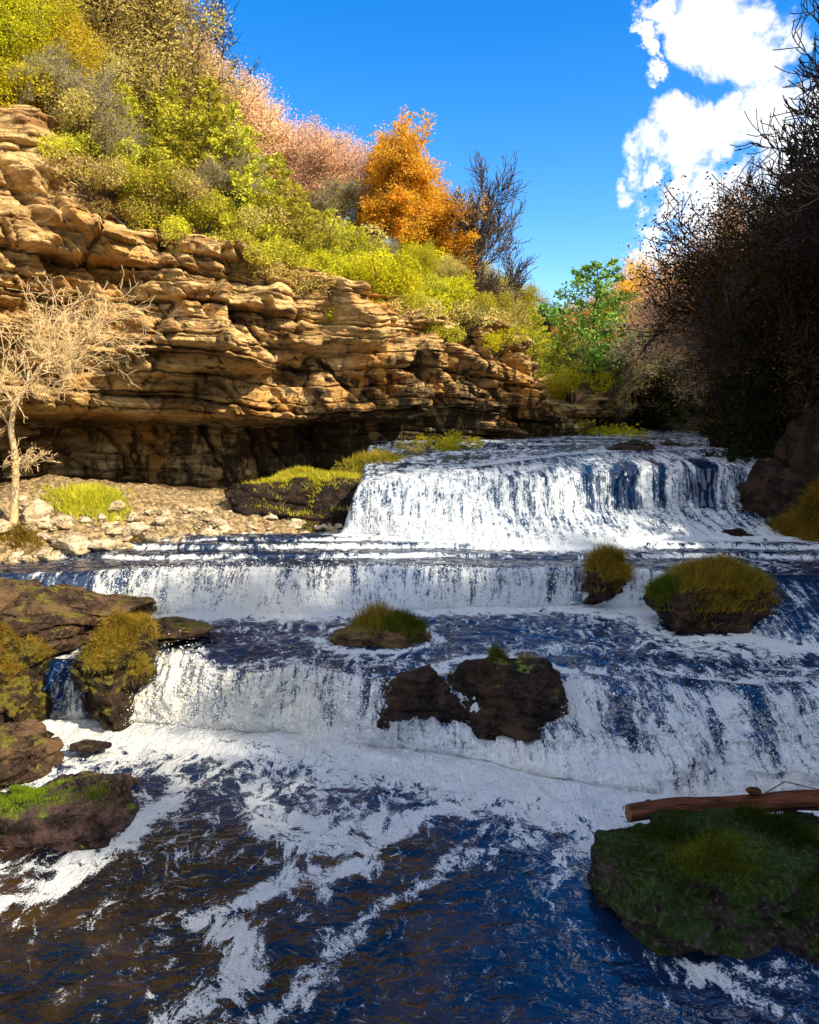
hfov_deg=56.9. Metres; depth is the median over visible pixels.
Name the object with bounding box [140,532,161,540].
stone
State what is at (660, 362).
grey twiggy tree
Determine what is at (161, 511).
stone
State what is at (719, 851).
grass clump
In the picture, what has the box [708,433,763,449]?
rock
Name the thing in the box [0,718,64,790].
rock
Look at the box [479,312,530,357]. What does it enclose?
shrub
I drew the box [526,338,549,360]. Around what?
shrub
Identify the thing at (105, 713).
mossy rock
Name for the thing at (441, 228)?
orange maple
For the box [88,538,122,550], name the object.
boulder
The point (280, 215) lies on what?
shrub
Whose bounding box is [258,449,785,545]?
waterfall
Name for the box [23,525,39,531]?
stone
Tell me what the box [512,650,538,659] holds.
grass clump
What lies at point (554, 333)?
rust leaved tree
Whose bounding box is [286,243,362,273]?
shrub
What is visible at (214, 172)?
grey twiggy tree
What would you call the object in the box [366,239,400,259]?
grey twiggy tree
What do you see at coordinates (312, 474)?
grass clump
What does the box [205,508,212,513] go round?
stone
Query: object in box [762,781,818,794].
twig
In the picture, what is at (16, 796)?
grass clump
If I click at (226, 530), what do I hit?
stone
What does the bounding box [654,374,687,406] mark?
shrub
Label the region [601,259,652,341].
orange maple
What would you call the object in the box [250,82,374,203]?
pinkish tree
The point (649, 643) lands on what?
river
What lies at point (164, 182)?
shrub
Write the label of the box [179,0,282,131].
bare tree
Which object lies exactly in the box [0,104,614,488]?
cliff
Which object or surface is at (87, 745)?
rock
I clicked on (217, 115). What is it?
cedar tree
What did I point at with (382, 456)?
grass clump
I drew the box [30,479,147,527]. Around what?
grass clump
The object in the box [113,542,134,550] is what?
stone
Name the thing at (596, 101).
sky
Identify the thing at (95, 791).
grass clump
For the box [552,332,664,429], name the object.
grey twiggy tree
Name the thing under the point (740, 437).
shrub
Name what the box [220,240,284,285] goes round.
shrub
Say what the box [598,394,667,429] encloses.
shrub
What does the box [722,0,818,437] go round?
bare tree
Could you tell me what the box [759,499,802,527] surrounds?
grass clump
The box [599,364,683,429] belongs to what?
shrub
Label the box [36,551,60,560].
boulder
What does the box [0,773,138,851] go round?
rock slab
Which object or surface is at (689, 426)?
grey twiggy tree
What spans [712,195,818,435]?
bare tree
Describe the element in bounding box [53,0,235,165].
olive leaved tree
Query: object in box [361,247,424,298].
shrub
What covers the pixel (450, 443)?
shrub
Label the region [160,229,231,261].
shrub
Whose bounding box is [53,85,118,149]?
shrub
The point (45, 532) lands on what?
stone
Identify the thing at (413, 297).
shrub
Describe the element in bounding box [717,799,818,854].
grass clump
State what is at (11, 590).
rock slab
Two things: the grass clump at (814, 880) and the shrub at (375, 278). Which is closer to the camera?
the grass clump at (814, 880)
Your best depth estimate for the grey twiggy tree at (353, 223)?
41.09 m
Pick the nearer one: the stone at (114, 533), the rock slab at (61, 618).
the rock slab at (61, 618)
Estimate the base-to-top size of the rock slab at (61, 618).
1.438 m
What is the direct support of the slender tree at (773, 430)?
on the ground
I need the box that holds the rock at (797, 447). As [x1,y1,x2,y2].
[770,406,818,484]
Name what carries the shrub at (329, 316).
on the cliff
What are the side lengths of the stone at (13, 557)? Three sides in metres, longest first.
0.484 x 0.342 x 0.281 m
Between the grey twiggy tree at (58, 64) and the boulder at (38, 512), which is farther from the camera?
the grey twiggy tree at (58, 64)
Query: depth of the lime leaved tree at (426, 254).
36.49 m
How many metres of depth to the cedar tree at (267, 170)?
32.91 m
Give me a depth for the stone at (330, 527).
27.51 m
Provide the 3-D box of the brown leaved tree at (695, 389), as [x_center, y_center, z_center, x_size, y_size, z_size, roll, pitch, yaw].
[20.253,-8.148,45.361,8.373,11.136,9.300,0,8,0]
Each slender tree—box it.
[661,219,814,435]
[756,211,818,457]
[759,219,818,409]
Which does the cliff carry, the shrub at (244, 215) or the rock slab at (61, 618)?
the shrub at (244, 215)
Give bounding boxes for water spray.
[116,556,818,796]
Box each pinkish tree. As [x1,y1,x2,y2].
[181,25,258,138]
[188,48,313,202]
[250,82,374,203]
[271,114,376,222]
[597,167,799,421]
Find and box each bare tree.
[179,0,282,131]
[441,149,539,320]
[684,246,812,454]
[706,148,817,367]
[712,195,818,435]
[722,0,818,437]
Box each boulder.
[0,519,13,534]
[19,495,31,513]
[21,499,53,529]
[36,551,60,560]
[51,532,93,556]
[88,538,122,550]
[107,500,125,511]
[122,521,149,537]
[154,514,178,525]
[200,528,222,535]
[587,808,818,958]
[783,810,818,846]
[789,873,818,964]
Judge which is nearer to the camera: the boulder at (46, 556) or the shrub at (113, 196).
the boulder at (46, 556)
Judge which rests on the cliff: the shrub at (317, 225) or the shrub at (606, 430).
the shrub at (317, 225)
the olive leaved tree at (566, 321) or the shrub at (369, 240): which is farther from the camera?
the olive leaved tree at (566, 321)
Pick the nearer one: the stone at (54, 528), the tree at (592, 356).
the stone at (54, 528)
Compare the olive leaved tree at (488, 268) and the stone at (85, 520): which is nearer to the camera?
the stone at (85, 520)
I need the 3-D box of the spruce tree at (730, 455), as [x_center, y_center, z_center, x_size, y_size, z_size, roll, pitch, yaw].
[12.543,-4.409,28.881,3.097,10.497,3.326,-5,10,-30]
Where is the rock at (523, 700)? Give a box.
[447,654,568,741]
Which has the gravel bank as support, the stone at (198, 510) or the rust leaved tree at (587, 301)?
the stone at (198, 510)
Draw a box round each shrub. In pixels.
[0,49,57,107]
[35,124,143,166]
[39,141,134,206]
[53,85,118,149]
[83,149,146,217]
[86,115,170,166]
[87,196,167,229]
[120,187,253,235]
[123,158,190,210]
[125,198,223,240]
[129,160,268,214]
[131,157,166,182]
[131,167,223,218]
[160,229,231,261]
[203,217,256,265]
[205,205,264,245]
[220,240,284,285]
[235,217,298,261]
[239,202,325,254]
[242,239,310,282]
[251,255,337,296]
[278,209,391,251]
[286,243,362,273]
[299,268,336,290]
[307,237,393,279]
[310,248,371,280]
[323,305,337,320]
[325,216,360,265]
[342,246,407,294]
[347,230,398,256]
[353,237,451,269]
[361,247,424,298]
[369,287,431,309]
[374,294,445,324]
[391,440,439,453]
[396,288,454,313]
[405,273,478,310]
[412,428,483,451]
[415,272,453,305]
[420,310,466,343]
[428,299,500,340]
[432,268,476,286]
[457,289,515,315]
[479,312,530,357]
[489,305,515,327]
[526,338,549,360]
[534,362,615,403]
[576,415,652,436]
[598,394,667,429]
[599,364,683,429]
[626,395,683,425]
[627,364,674,427]
[627,368,697,430]
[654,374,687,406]
[723,427,771,457]
[727,491,771,518]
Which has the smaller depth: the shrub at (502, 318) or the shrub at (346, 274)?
the shrub at (346, 274)
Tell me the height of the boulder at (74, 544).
0.709 m
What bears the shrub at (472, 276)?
on the cliff
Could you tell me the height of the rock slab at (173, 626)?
0.466 m
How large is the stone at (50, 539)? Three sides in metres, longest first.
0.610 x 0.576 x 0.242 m
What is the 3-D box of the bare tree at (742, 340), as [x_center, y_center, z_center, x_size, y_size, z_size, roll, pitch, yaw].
[13.297,-5.521,28.924,5.542,9.051,3.859,-3,9,-18]
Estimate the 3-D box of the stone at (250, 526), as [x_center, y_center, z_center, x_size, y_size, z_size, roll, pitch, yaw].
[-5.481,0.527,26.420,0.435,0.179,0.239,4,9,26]
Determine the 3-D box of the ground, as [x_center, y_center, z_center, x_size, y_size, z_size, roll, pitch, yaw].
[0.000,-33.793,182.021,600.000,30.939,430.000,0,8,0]
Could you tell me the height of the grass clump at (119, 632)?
2.062 m
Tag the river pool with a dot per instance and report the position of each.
(251, 878)
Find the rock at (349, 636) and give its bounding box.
[329,622,431,648]
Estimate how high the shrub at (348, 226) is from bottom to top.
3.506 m
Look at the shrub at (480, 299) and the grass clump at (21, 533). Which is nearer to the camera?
the grass clump at (21, 533)
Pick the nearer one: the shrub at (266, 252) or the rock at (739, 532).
the rock at (739, 532)
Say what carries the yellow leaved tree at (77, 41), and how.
on the cliff
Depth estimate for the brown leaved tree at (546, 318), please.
78.75 m
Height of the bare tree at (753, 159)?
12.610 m
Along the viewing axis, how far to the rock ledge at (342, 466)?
30.92 m
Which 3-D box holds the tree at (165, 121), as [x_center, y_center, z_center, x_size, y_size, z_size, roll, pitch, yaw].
[-9.809,-15.056,31.752,5.714,6.231,6.439,3,9,22]
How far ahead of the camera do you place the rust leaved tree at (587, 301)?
79.36 m
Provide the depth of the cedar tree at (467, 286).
37.17 m
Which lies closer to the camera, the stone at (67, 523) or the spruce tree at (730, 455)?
the stone at (67, 523)
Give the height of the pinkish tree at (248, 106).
7.814 m
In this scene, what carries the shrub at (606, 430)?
on the ground
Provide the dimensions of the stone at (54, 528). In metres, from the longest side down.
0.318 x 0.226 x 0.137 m
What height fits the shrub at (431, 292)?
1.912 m
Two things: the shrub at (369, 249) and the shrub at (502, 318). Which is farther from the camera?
the shrub at (502, 318)
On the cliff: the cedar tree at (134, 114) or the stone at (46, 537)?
the cedar tree at (134, 114)
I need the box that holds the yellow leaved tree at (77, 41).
[0,0,119,113]
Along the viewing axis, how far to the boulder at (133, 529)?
24.42 m
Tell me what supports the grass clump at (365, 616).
on the rock at (349, 636)
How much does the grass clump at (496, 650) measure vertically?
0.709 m
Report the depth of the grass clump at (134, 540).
24.33 m
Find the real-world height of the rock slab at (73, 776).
1.080 m
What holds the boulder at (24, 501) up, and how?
on the gravel bank
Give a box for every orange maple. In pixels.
[344,105,450,242]
[385,170,491,275]
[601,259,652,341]
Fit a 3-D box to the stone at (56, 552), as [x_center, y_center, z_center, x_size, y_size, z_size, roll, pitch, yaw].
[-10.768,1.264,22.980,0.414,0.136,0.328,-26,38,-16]
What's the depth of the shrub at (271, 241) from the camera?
30.65 m
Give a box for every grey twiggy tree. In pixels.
[0,37,90,105]
[42,59,156,167]
[136,132,272,228]
[299,173,372,232]
[342,214,362,241]
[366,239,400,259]
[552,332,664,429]
[598,396,643,428]
[625,330,675,394]
[648,317,722,430]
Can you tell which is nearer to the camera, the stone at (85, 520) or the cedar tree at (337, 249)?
the stone at (85, 520)
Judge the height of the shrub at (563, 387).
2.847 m
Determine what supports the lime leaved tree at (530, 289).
on the cliff
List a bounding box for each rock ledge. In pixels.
[224,471,358,530]
[330,457,375,473]
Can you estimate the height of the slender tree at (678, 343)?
11.176 m
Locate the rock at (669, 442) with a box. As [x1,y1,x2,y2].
[660,440,680,445]
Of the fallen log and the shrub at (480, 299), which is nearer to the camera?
the fallen log
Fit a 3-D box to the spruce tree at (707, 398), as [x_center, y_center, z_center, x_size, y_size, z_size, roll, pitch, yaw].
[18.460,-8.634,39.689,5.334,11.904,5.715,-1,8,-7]
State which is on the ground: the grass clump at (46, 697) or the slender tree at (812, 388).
the slender tree at (812, 388)
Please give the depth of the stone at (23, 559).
22.30 m
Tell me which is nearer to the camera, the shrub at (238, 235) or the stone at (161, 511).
the stone at (161, 511)
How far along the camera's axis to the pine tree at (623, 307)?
57.86 m
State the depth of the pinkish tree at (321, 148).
38.31 m
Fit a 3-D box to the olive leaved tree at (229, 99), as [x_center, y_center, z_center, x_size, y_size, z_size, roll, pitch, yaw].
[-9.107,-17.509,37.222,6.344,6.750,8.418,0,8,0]
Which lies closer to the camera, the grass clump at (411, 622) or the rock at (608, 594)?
the grass clump at (411, 622)
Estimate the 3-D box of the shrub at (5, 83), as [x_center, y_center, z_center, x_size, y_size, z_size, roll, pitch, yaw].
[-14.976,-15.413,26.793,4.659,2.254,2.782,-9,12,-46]
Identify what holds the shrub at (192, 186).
on the cliff
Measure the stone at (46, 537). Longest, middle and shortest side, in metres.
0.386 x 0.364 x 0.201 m
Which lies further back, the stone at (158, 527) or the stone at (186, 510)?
the stone at (186, 510)
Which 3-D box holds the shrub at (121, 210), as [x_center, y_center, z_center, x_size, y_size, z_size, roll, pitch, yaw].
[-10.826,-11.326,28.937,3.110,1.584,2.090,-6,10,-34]
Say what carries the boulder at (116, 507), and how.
on the gravel bank
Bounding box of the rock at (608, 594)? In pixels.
[581,564,626,604]
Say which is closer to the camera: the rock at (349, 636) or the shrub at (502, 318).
the rock at (349, 636)
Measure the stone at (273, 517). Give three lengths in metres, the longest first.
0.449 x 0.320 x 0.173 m
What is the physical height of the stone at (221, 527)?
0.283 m
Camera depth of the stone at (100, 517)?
24.83 m
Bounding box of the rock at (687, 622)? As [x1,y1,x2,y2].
[643,582,776,633]
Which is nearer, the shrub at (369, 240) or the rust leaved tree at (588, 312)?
the shrub at (369, 240)
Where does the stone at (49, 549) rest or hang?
on the gravel bank
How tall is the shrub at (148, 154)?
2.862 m
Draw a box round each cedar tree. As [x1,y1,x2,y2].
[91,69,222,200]
[92,82,162,189]
[115,64,175,165]
[159,75,274,231]
[181,100,280,236]
[217,124,311,227]
[255,152,314,257]
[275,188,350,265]
[300,205,359,273]
[348,225,378,284]
[451,269,478,306]
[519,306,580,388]
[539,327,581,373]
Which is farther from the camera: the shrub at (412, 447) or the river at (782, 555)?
the shrub at (412, 447)
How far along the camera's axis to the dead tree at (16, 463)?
22.57 m
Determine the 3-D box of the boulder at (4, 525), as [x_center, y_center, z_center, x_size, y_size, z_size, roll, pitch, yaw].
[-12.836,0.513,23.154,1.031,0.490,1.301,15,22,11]
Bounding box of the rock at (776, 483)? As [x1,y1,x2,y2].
[737,457,810,519]
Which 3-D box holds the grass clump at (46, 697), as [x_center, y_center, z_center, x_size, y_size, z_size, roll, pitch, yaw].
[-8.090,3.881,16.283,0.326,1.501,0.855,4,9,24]
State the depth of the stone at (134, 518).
25.17 m
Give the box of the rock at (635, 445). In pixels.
[606,439,655,450]
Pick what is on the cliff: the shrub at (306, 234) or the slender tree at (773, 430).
the shrub at (306, 234)
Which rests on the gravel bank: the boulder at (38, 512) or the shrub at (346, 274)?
the boulder at (38, 512)
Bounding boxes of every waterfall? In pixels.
[0,563,818,648]
[41,649,818,795]
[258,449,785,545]
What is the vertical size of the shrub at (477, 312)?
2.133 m
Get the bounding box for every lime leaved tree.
[0,0,60,70]
[0,0,84,75]
[403,236,441,288]
[498,270,554,326]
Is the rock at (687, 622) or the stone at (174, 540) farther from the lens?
the stone at (174, 540)
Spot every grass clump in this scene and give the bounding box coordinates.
[0,521,53,553]
[0,618,56,720]
[0,774,95,827]
[21,657,49,720]
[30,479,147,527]
[67,776,121,827]
[70,607,164,703]
[127,533,160,542]
[233,464,362,529]
[335,447,416,473]
[344,597,408,634]
[357,605,433,643]
[483,641,510,667]
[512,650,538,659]
[575,538,639,601]
[593,808,762,950]
[638,570,695,612]
[641,550,787,631]
[649,824,786,917]
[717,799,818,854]
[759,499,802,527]
[768,471,818,541]
[783,868,818,956]
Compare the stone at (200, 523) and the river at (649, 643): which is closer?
the river at (649, 643)
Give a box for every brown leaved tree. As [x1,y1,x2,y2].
[530,297,564,353]
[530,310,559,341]
[608,134,808,419]
[648,148,818,451]
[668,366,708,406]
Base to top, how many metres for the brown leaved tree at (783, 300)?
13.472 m
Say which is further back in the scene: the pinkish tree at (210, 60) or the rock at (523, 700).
the pinkish tree at (210, 60)
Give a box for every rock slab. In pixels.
[0,578,45,620]
[0,584,157,657]
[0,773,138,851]
[40,770,139,787]
[154,616,213,643]
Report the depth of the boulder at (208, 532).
25.09 m
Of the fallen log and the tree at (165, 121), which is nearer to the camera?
the fallen log
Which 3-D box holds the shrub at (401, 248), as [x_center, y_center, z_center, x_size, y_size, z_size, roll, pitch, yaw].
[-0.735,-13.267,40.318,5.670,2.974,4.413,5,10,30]
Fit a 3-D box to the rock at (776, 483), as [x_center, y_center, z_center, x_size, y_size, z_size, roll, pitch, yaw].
[13.111,0.028,27.791,3.759,4.083,4.334,0,8,0]
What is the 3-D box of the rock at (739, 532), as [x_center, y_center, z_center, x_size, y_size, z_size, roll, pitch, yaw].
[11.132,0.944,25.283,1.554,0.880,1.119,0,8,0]
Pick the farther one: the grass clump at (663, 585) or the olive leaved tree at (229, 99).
the olive leaved tree at (229, 99)
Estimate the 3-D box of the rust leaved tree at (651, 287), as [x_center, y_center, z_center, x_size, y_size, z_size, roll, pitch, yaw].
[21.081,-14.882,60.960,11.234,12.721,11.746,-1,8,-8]
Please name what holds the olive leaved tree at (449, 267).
on the cliff
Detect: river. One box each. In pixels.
[0,533,818,574]
[52,605,818,683]
[314,428,727,533]
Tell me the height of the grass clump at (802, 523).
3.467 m
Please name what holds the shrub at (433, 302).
on the cliff
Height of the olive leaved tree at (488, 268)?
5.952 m
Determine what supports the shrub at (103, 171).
on the cliff
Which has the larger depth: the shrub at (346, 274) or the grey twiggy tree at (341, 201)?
the grey twiggy tree at (341, 201)
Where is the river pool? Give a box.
[0,719,818,1023]
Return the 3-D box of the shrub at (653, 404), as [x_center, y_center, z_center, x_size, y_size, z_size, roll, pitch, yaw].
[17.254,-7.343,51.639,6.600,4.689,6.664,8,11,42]
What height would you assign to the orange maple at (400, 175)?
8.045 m
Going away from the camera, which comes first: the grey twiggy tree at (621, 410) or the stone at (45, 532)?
the stone at (45, 532)
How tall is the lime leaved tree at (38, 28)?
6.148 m
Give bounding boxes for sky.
[174,0,818,322]
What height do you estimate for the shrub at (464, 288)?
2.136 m
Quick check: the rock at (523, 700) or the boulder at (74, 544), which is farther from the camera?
the boulder at (74, 544)
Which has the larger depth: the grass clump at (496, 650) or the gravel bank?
the gravel bank
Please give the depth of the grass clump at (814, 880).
9.93 m
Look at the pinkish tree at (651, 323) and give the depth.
38.50 m
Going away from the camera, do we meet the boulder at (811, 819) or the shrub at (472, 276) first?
the boulder at (811, 819)
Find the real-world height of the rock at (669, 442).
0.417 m
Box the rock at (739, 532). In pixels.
[722,528,753,536]
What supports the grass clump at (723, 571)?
on the rock at (687, 622)
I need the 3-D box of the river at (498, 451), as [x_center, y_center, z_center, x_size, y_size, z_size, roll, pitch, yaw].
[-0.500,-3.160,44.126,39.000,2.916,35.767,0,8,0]
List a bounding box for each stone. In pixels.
[7,552,20,561]
[17,555,30,561]
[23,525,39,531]
[36,531,47,537]
[40,523,52,528]
[41,534,50,540]
[41,547,53,551]
[48,536,57,542]
[49,515,72,528]
[49,526,57,530]
[51,549,61,555]
[79,518,91,522]
[97,513,107,521]
[105,522,114,527]
[105,528,114,533]
[111,531,121,535]
[113,535,123,540]
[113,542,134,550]
[123,535,132,541]
[127,515,145,521]
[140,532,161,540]
[144,510,151,515]
[156,525,163,530]
[157,508,170,514]
[169,538,179,541]
[178,514,191,521]
[182,508,192,513]
[191,507,204,513]
[193,521,205,529]
[199,517,210,521]
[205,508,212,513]
[208,518,228,527]
[217,525,229,529]
[220,526,231,533]
[246,524,257,529]
[267,515,277,518]
[287,518,303,528]
[327,523,334,530]
[334,523,342,528]
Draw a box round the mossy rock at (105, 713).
[70,621,159,731]
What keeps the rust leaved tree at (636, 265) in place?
on the ground
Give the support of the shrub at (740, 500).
on the ground
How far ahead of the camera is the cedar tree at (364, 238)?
33.67 m
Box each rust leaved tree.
[545,306,578,347]
[560,277,618,325]
[570,281,626,342]
[601,239,687,364]
[619,245,697,337]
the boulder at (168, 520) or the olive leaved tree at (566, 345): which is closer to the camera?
the boulder at (168, 520)
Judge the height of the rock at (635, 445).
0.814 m
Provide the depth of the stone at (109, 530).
24.33 m
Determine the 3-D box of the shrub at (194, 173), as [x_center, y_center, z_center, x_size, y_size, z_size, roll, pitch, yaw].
[-9.278,-14.035,32.633,4.889,2.961,6.619,3,9,22]
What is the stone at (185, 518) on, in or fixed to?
on the gravel bank
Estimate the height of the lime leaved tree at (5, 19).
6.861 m
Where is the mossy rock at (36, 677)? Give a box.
[0,629,56,722]
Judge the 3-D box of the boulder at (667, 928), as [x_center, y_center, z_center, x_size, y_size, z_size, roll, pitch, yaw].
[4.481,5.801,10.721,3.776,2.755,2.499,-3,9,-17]
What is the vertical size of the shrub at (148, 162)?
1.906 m
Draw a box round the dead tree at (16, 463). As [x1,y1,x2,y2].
[0,265,159,526]
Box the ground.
[0,424,818,578]
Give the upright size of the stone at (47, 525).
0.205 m
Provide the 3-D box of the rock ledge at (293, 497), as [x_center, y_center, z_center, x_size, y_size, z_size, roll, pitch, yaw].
[-4.303,-0.039,28.813,5.460,3.033,4.254,1,8,7]
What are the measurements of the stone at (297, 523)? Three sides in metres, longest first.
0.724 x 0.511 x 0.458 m
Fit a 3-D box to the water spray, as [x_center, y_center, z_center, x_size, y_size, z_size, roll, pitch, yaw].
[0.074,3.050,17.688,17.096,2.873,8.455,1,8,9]
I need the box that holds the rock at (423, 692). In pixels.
[376,664,466,730]
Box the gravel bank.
[0,474,297,563]
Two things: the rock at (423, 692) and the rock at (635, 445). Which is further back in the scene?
the rock at (635, 445)
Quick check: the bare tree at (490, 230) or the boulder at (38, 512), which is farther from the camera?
the bare tree at (490, 230)
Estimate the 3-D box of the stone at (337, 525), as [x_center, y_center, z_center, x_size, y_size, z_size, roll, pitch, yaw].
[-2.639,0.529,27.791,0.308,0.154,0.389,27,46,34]
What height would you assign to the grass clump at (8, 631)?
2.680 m
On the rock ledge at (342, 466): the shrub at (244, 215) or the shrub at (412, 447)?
the shrub at (412, 447)
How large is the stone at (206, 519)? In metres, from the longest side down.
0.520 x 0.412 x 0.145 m
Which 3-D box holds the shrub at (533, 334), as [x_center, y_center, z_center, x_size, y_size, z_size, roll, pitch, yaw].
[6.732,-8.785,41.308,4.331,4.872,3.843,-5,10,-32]
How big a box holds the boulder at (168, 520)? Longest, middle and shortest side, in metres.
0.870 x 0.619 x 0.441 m
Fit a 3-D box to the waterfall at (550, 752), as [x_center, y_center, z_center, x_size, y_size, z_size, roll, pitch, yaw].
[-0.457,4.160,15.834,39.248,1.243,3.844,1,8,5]
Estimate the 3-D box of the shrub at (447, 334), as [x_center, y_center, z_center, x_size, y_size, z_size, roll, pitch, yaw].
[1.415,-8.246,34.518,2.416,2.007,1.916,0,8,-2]
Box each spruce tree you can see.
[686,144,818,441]
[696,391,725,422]
[699,252,780,463]
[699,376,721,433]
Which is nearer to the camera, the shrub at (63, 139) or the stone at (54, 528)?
the stone at (54, 528)
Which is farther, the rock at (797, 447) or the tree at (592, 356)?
the tree at (592, 356)
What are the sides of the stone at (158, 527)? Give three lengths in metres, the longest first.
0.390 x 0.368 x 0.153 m
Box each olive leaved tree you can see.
[8,22,150,157]
[31,0,259,160]
[34,0,112,59]
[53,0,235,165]
[156,76,288,194]
[429,254,472,287]
[457,254,503,294]
[469,272,533,331]
[528,325,610,407]
[554,315,592,334]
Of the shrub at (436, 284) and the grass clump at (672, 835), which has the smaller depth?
the grass clump at (672, 835)
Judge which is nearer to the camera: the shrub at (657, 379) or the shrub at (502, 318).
the shrub at (502, 318)
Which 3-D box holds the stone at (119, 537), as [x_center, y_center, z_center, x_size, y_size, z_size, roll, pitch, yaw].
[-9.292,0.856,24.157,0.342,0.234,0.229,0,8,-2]
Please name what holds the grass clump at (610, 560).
on the rock at (608, 594)
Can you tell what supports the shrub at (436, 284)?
on the cliff
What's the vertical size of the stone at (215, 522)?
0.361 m
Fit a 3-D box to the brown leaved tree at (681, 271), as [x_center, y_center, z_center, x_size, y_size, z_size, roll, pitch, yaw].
[17.004,-8.793,35.151,14.519,14.889,13.217,-1,8,-6]
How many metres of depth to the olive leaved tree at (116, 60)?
29.37 m
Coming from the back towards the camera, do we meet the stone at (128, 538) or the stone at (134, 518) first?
the stone at (134, 518)
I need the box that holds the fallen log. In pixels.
[625,787,818,822]
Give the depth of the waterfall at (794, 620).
20.97 m
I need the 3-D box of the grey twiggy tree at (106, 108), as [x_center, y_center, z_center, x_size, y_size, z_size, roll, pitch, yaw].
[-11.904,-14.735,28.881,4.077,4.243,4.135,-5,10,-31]
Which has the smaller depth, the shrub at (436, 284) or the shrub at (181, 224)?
the shrub at (181, 224)
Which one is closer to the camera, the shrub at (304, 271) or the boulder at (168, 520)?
the boulder at (168, 520)
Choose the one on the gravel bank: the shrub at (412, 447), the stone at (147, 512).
the stone at (147, 512)
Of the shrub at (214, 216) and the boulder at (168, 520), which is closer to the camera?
the boulder at (168, 520)
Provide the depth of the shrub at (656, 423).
47.64 m
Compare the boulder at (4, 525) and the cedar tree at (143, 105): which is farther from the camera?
the cedar tree at (143, 105)
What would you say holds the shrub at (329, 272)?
on the cliff
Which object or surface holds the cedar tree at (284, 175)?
on the cliff
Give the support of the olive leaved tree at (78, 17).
on the cliff
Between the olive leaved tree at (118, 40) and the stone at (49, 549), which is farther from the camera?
the olive leaved tree at (118, 40)
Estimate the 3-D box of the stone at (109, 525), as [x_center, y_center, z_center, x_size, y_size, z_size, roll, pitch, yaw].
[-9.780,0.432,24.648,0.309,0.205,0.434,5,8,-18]
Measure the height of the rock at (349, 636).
0.767 m
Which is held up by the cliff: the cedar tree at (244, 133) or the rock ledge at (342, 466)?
the cedar tree at (244, 133)
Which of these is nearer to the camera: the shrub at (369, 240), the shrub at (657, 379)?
the shrub at (369, 240)
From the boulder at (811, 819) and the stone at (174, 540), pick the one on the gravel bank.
the stone at (174, 540)
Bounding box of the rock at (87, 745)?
[69,739,111,751]

